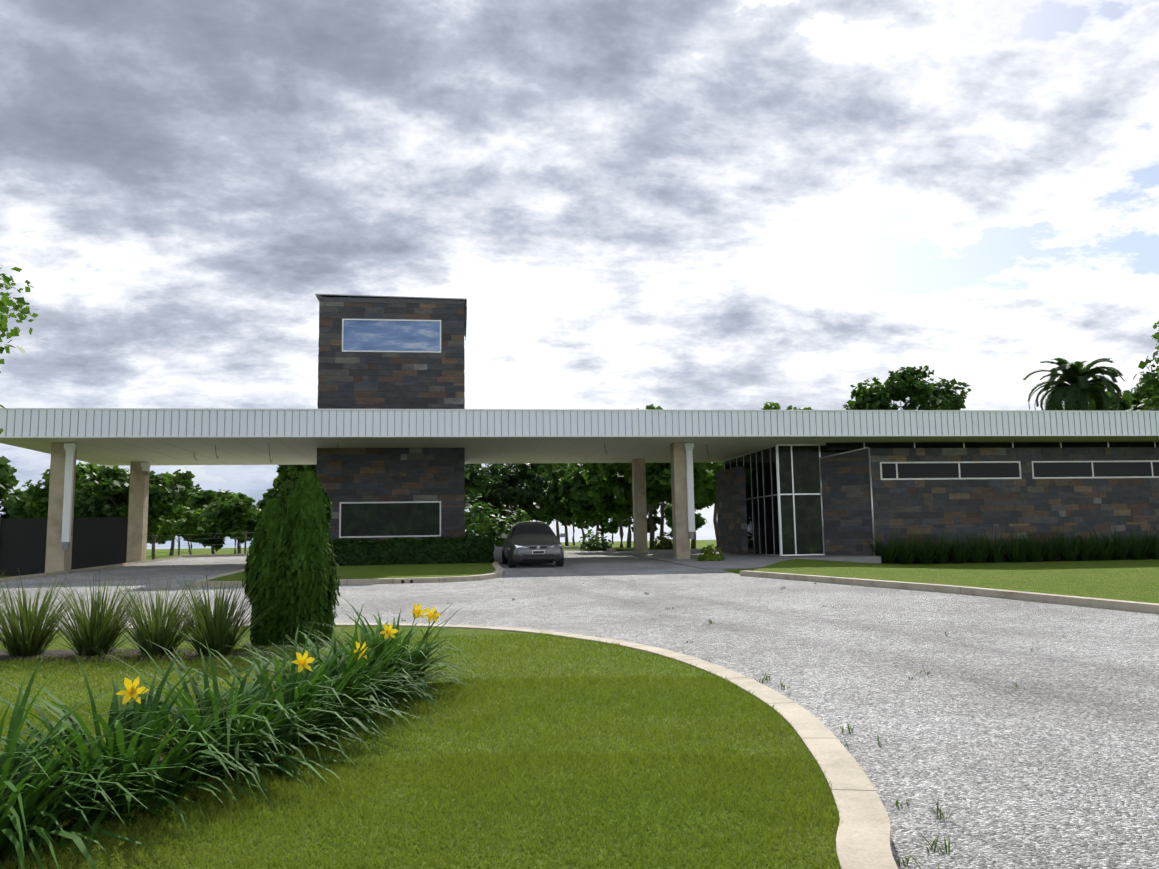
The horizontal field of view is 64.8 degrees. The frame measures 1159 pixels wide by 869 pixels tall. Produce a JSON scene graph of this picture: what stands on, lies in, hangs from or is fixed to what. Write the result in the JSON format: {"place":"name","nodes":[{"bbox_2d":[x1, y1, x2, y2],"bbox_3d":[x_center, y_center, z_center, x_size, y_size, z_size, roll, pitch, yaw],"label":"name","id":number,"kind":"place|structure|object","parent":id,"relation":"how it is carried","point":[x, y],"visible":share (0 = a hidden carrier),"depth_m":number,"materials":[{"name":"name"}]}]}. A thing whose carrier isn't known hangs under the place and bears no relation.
{"place":"outdoors","nodes":[
{"label":"outdoors","id":0,"kind":"place"},
{"bbox_2d":[208,563,495,580],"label":"lawn","id":1,"kind":"structure","parent":0,"point":[402,571],"depth_m":24.53,"materials":[{"name":"green plant"}]},
{"bbox_2d":[331,535,494,565],"bbox_3d":[-6.175,3.785,29.194,6.900,1.031,1.906,0,-7,-7],"label":"hedge","id":2,"kind":"object","parent":1,"relation":"on","point":[421,550],"visible":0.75,"depth_m":28.57,"materials":[{"name":"green plant"}]},
{"bbox_2d":[0,540,754,577],"bbox_3d":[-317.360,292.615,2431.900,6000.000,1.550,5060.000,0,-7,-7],"label":"ground","id":3,"kind":"structure","parent":0,"point":[162,553],"depth_m":207.44,"materials":[{"name":"green plant"}]},
{"bbox_2d":[0,456,26,518],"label":"tree","id":4,"kind":"object","parent":3,"relation":"on","point":[8,480],"visible":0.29,"depth_m":120.62,"materials":[{"name":"green plant"}]},
{"bbox_2d":[0,263,38,433],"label":"tree","id":5,"kind":"object","parent":3,"relation":"on","point":[5,301],"visible":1,"depth_m":15.26,"materials":[{"name":"green plant"}]},
{"bbox_2d":[4,488,76,518],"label":"tree","id":6,"kind":"object","parent":3,"relation":"on","point":[15,504],"visible":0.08,"depth_m":108.14,"materials":[{"name":"green plant"}]},
{"bbox_2d":[0,517,127,575],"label":"fence","id":7,"kind":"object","parent":3,"relation":"on","point":[100,541],"depth_m":35.37,"materials":[{"name":"black metal"}]},
{"bbox_2d":[22,462,129,517],"bbox_3d":[-32.223,5.129,59.930,6.748,6.888,7.140,0,-7,-7],"label":"tree","id":8,"kind":"object","parent":3,"relation":"on","point":[37,497],"visible":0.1,"depth_m":57.73,"materials":[{"name":"green plant"}]},
{"bbox_2d":[74,465,183,530],"bbox_3d":[-24.831,4.416,49.937,5.642,5.730,5.625,-6,-8,35],"label":"tree","id":9,"kind":"object","parent":3,"relation":"on","point":[97,496],"visible":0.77,"depth_m":49.28,"materials":[{"name":"green plant"}]},
{"bbox_2d":[147,525,165,553],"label":"tree","id":10,"kind":"object","parent":3,"relation":"on","point":[160,539],"visible":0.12,"depth_m":106.26,"materials":[{"name":"green plant"}]},
{"bbox_2d":[147,504,175,558],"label":"tree","id":11,"kind":"object","parent":3,"relation":"on","point":[153,531],"visible":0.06,"depth_m":77.18,"materials":[{"name":"green plant"}]},
{"bbox_2d":[158,518,185,541],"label":"tree","id":12,"kind":"object","parent":3,"relation":"on","point":[164,532],"visible":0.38,"depth_m":94.84,"materials":[{"name":"green plant"}]},
{"bbox_2d":[147,468,203,555],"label":"tree","id":13,"kind":"object","parent":3,"relation":"on","point":[183,485],"visible":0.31,"depth_m":127.76,"materials":[{"name":"green plant"}]},
{"bbox_2d":[161,504,216,554],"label":"tree","id":14,"kind":"object","parent":3,"relation":"on","point":[193,523],"visible":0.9,"depth_m":66.06,"materials":[{"name":"green plant"}]},
{"bbox_2d":[149,531,254,554],"bbox_3d":[-33.882,9.493,75.092,32.480,1.900,61.080,0,-7,-7],"label":"field wire fence","id":15,"kind":"object","parent":3,"relation":"on","point":[244,549],"visible":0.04,"depth_m":46.56,"materials":[{"name":"grey metal"}]},
{"bbox_2d":[177,490,246,553],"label":"tree","id":16,"kind":"object","parent":3,"relation":"on","point":[198,499],"visible":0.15,"depth_m":111.32,"materials":[{"name":"green plant"}]},
{"bbox_2d":[203,489,231,552],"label":"tree","id":17,"kind":"object","parent":3,"relation":"on","point":[220,493],"visible":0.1,"depth_m":189.45,"materials":[{"name":"green plant"}]},
{"bbox_2d":[203,492,262,553],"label":"tree","id":18,"kind":"object","parent":3,"relation":"on","point":[226,513],"visible":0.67,"depth_m":63.75,"materials":[{"name":"green plant"}]},
{"bbox_2d":[234,514,245,553],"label":"tree","id":19,"kind":"object","parent":3,"relation":"on","point":[235,540],"visible":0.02,"depth_m":95.25,"materials":[{"name":"brown plant"}]},
{"bbox_2d":[256,488,284,509],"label":"tree","id":20,"kind":"object","parent":3,"relation":"on","point":[271,493],"visible":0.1,"depth_m":117.85,"materials":[{"name":"green plant"}]},
{"bbox_2d":[272,465,316,496],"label":"avenue tree","id":21,"kind":"object","parent":3,"relation":"on","point":[286,478],"visible":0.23,"depth_m":56.43,"materials":[{"name":"green plant"}]},
{"bbox_2d":[45,442,694,572],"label":"canopy columns","id":22,"kind":"structure","parent":3,"relation":"on","point":[60,509],"depth_m":31.32,"materials":[{"name":"beige concrete"}]},
{"bbox_2d":[0,408,1158,465],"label":"canopy roof","id":23,"kind":"structure","parent":22,"relation":"on","point":[127,436],"depth_m":30.05,"materials":[{"name":"white metal"}]},
{"bbox_2d":[194,444,708,462],"bbox_3d":[-4.353,0.764,31.608,18.134,0.706,3.334,0,-7,-7],"label":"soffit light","id":24,"kind":"object","parent":23,"relation":"attached to","point":[340,448],"visible":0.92,"depth_m":29.97,"materials":[{"name":"grey plastic"}]},
{"bbox_2d":[316,302,464,539],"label":"guard tower","id":25,"kind":"structure","parent":3,"relation":"on","point":[379,380],"depth_m":31.86,"materials":[{"name":"stone"}]},
{"bbox_2d":[339,319,440,537],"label":"tower windows","id":26,"kind":"structure","parent":25,"relation":"attached to","point":[390,519],"depth_m":31.65,"materials":[{"name":"glass"}]},
{"bbox_2d":[315,294,466,340],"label":"tower roof","id":27,"kind":"structure","parent":25,"relation":"on","point":[357,298],"depth_m":32.29,"materials":[{"name":"grey metal"}]},
{"bbox_2d":[465,502,488,531],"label":"tree","id":28,"kind":"object","parent":3,"relation":"on","point":[473,519],"depth_m":189.43,"materials":[{"name":"green plant"}]},
{"bbox_2d":[465,464,494,509],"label":"tree","id":29,"kind":"object","parent":3,"relation":"on","point":[476,480],"visible":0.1,"depth_m":56.91,"materials":[{"name":"green plant"}]},
{"bbox_2d":[465,493,499,536],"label":"tree","id":30,"kind":"object","parent":3,"relation":"on","point":[472,510],"visible":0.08,"depth_m":40.41,"materials":[{"name":"green plant"}]},
{"bbox_2d":[466,508,529,546],"bbox_3d":[-3.133,4.191,38.140,3.489,2.194,3.465,0,-7,-7],"label":"shrub","id":31,"kind":"object","parent":3,"relation":"on","point":[489,530],"visible":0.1,"depth_m":37.77,"materials":[{"name":"green plant"}]},
{"bbox_2d":[468,463,542,509],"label":"tree","id":32,"kind":"object","parent":3,"relation":"on","point":[525,485],"visible":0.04,"depth_m":82.21,"materials":[{"name":"green plant"}]},
{"bbox_2d":[469,463,546,527],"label":"dark tree","id":33,"kind":"object","parent":3,"relation":"on","point":[508,481],"visible":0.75,"depth_m":61.13,"materials":[{"name":"green plant"}]},
{"bbox_2d":[545,515,590,544],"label":"tree","id":34,"kind":"object","parent":3,"relation":"on","point":[572,522],"visible":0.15,"depth_m":216.24,"materials":[{"name":"green plant"}]},
{"bbox_2d":[0,546,1158,868],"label":"kerbs","id":35,"kind":"structure","parent":3,"relation":"on","point":[864,836],"depth_m":6.95,"materials":[{"name":"concrete"}]},
{"bbox_2d":[579,529,611,550],"bbox_3d":[0.701,4.846,41.578,1.596,1.086,1.645,-2,-7,11],"label":"entrance shrub","id":36,"kind":"object","parent":3,"relation":"on","point":[591,544],"visible":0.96,"depth_m":41.19,"materials":[{"name":"green plant"}]},
{"bbox_2d":[588,513,627,543],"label":"tree","id":37,"kind":"object","parent":3,"relation":"on","point":[611,526],"visible":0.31,"depth_m":242.62,"materials":[{"name":"green plant"}]},
{"bbox_2d":[624,503,660,533],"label":"tree","id":38,"kind":"object","parent":3,"relation":"on","point":[656,519],"visible":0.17,"depth_m":249.73,"materials":[{"name":"green plant"}]},
{"bbox_2d":[574,403,723,547],"bbox_3d":[3.252,2.000,44.058,6.506,7.116,6.286,4,-8,-36],"label":"avenue tree","id":39,"kind":"object","parent":3,"relation":"on","point":[616,476],"visible":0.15,"depth_m":43.37,"materials":[{"name":"green plant"}]},
{"bbox_2d":[626,468,695,542],"bbox_3d":[3.868,2.822,43.614,3.334,5.374,3.171,4,-9,-39],"label":"young tree","id":40,"kind":"object","parent":3,"relation":"on","point":[662,506],"depth_m":43.50,"materials":[{"name":"brown plant"}]},
{"bbox_2d":[659,504,706,532],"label":"tree","id":41,"kind":"object","parent":3,"relation":"on","point":[699,521],"visible":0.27,"depth_m":257.77,"materials":[{"name":"green plant"}]},
{"bbox_2d":[760,402,812,409],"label":"tree","id":42,"kind":"object","parent":3,"relation":"on","point":[771,407],"depth_m":69.20,"materials":[{"name":"green plant"}]},
{"bbox_2d":[716,447,1158,563],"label":"stone wall","id":43,"kind":"structure","parent":3,"relation":"on","point":[973,507],"depth_m":32.64,"materials":[{"name":"grey stone"}]},
{"bbox_2d":[724,442,1158,555],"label":"office glazing","id":44,"kind":"structure","parent":43,"relation":"attached to","point":[784,500],"depth_m":32.81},
{"bbox_2d":[1022,357,1125,410],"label":"palm tree","id":45,"kind":"object","parent":3,"relation":"on","point":[1080,391],"visible":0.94,"depth_m":75.90,"materials":[{"name":"green plant"}]},
{"bbox_2d":[1088,375,1158,410],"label":"tree","id":46,"kind":"object","parent":3,"relation":"on","point":[1128,399],"visible":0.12,"depth_m":81.88,"materials":[{"name":"green plant"}]},
{"bbox_2d":[1126,321,1158,410],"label":"tree","id":47,"kind":"object","parent":3,"relation":"on","point":[1153,380],"visible":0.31,"depth_m":61.31,"materials":[{"name":"green plant"}]},
{"bbox_2d":[0,626,842,868],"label":"island lawn","id":48,"kind":"structure","parent":0,"point":[349,630],"depth_m":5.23,"materials":[{"name":"green plant"}]},
{"bbox_2d":[0,638,344,863],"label":"planting bed soil","id":49,"kind":"structure","parent":48,"relation":"on","point":[57,653],"depth_m":9.29,"materials":[{"name":"brown soil"}]},
{"bbox_2d":[0,567,289,656],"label":"ornamental grass plants","id":50,"kind":"object","parent":49,"relation":"on","point":[98,629],"visible":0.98,"depth_m":9.37,"materials":[{"name":"green plant"}]},
{"bbox_2d":[0,599,500,868],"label":"daylilies","id":51,"kind":"object","parent":49,"relation":"on","point":[118,768],"visible":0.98,"depth_m":4.68,"materials":[{"name":"green plant"}]},
{"bbox_2d":[242,471,342,646],"bbox_3d":[-3.227,1.426,10.247,1.096,2.026,0.857,0,-7,-7],"label":"thuja","id":52,"kind":"object","parent":49,"relation":"on","point":[291,543],"visible":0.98,"depth_m":10.02,"materials":[{"name":"green plant"}]},
{"bbox_2d":[0,550,1158,868],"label":"gravel drive","id":53,"kind":"structure","parent":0,"point":[1050,760],"depth_m":8.66,"materials":[{"name":"grey gravel"}]},
{"bbox_2d":[493,544,502,562],"bbox_3d":[-2.649,3.966,30.876,0.915,0.779,0.919,0,-7,-7],"label":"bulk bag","id":54,"kind":"object","parent":53,"relation":"on","point":[497,553],"visible":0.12,"depth_m":30.44,"materials":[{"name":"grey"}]},
{"bbox_2d":[503,521,562,561],"bbox_3d":[-1.545,3.407,29.183,1.625,1.263,4.139,0,-7,-9],"label":"sedan car","id":55,"kind":"object","parent":53,"relation":"on","point":[528,534],"visible":0.83,"depth_m":27.92,"materials":[{"name":"grey metal"}]},
{"bbox_2d":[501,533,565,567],"bbox_3d":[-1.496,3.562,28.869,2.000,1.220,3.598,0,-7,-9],"label":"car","id":56,"kind":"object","parent":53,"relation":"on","point":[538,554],"visible":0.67,"depth_m":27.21,"materials":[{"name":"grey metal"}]},
{"bbox_2d":[97,580,1038,868],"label":"gravel weeds","id":57,"kind":"object","parent":53,"relation":"on","point":[879,742],"visible":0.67,"depth_m":4.35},
{"bbox_2d":[0,0,1158,548],"label":"sky","id":58,"kind":"structure","parent":0,"point":[630,204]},
{"bbox_2d":[570,544,716,549],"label":"back lawn","id":59,"kind":"structure","parent":0,"point":[632,547],"depth_m":54.53,"materials":[{"name":"green plant"}]},
{"bbox_2d":[511,507,548,522],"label":"avenue tree","id":60,"kind":"object","parent":59,"relation":"on","point":[537,516],"visible":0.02,"depth_m":95.48,"materials":[{"name":"green plant"}]},
{"bbox_2d":[529,463,569,540],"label":"avenue tree","id":61,"kind":"object","parent":59,"relation":"on","point":[544,470],"visible":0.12,"depth_m":80.59,"materials":[{"name":"green plant"}]},
{"bbox_2d":[545,466,587,543],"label":"avenue tree","id":62,"kind":"object","parent":59,"relation":"on","point":[552,490],"visible":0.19,"depth_m":75.56,"materials":[{"name":"green plant"}]},
{"bbox_2d":[565,463,572,545],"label":"avenue tree","id":63,"kind":"object","parent":59,"relation":"on","point":[566,538],"visible":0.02,"depth_m":89.01,"materials":[{"name":"brown plant"}]},
{"bbox_2d":[558,463,606,541],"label":"avenue tree","id":64,"kind":"object","parent":59,"relation":"on","point":[584,510],"visible":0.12,"depth_m":66.43,"materials":[{"name":"green plant"}]},
{"bbox_2d":[564,466,632,546],"bbox_3d":[2.550,3.628,58.553,6.524,7.349,6.801,-7,-9,42],"label":"avenue tree","id":65,"kind":"object","parent":59,"relation":"on","point":[580,488],"visible":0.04,"depth_m":57.49,"materials":[{"name":"green plant"}]},
{"bbox_2d":[582,465,654,547],"bbox_3d":[2.573,3.197,52.512,5.227,6.762,5.573,-4,-8,27],"label":"avenue tree","id":66,"kind":"object","parent":59,"relation":"on","point":[601,494],"visible":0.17,"depth_m":51.90,"materials":[{"name":"green plant"}]},
{"bbox_2d":[652,531,672,549],"bbox_3d":[4.001,4.859,41.438,1.432,0.976,1.535,0,-7,-7],"label":"entrance shrub","id":67,"kind":"object","parent":59,"relation":"on","point":[665,543],"visible":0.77,"depth_m":41.19,"materials":[{"name":"green plant"}]},
{"bbox_2d":[668,462,712,548],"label":"tree","id":68,"kind":"object","parent":59,"relation":"on","point":[699,504],"visible":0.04,"depth_m":62.92,"materials":[{"name":"green plant"}]},
{"bbox_2d":[695,462,723,548],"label":"young tree","id":69,"kind":"object","parent":59,"relation":"on","point":[709,495],"visible":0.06,"depth_m":47.91,"materials":[{"name":"green plant"}]},
{"bbox_2d":[842,365,970,409],"bbox_3d":[23.713,1.610,65.611,9.413,12.968,8.764,-2,-7,12],"label":"tree","id":70,"kind":"object","parent":59,"relation":"on","point":[902,384],"visible":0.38,"depth_m":64.51,"materials":[{"name":"green plant"}]},
{"bbox_2d":[615,549,880,569],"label":"entrance paving","id":71,"kind":"structure","parent":0,"point":[748,561],"depth_m":30.94,"materials":[{"name":"grey concrete"}]},
{"bbox_2d":[698,544,725,560],"bbox_3d":[4.292,3.886,29.770,0.938,0.631,0.894,0,-7,-7],"label":"yellow bush","id":72,"kind":"object","parent":71,"relation":"on","point":[708,554],"visible":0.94,"depth_m":29.57,"materials":[{"name":"green plant"}]},
{"bbox_2d":[753,559,1158,603],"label":"office lawn","id":73,"kind":"structure","parent":0,"point":[1132,580],"depth_m":20.23,"materials":[{"name":"green plant"}]},
{"bbox_2d":[861,525,1158,563],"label":"hedge","id":74,"kind":"object","parent":73,"relation":"on","point":[1085,549],"visible":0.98,"depth_m":31.76,"materials":[{"name":"green plant"}]}
]}

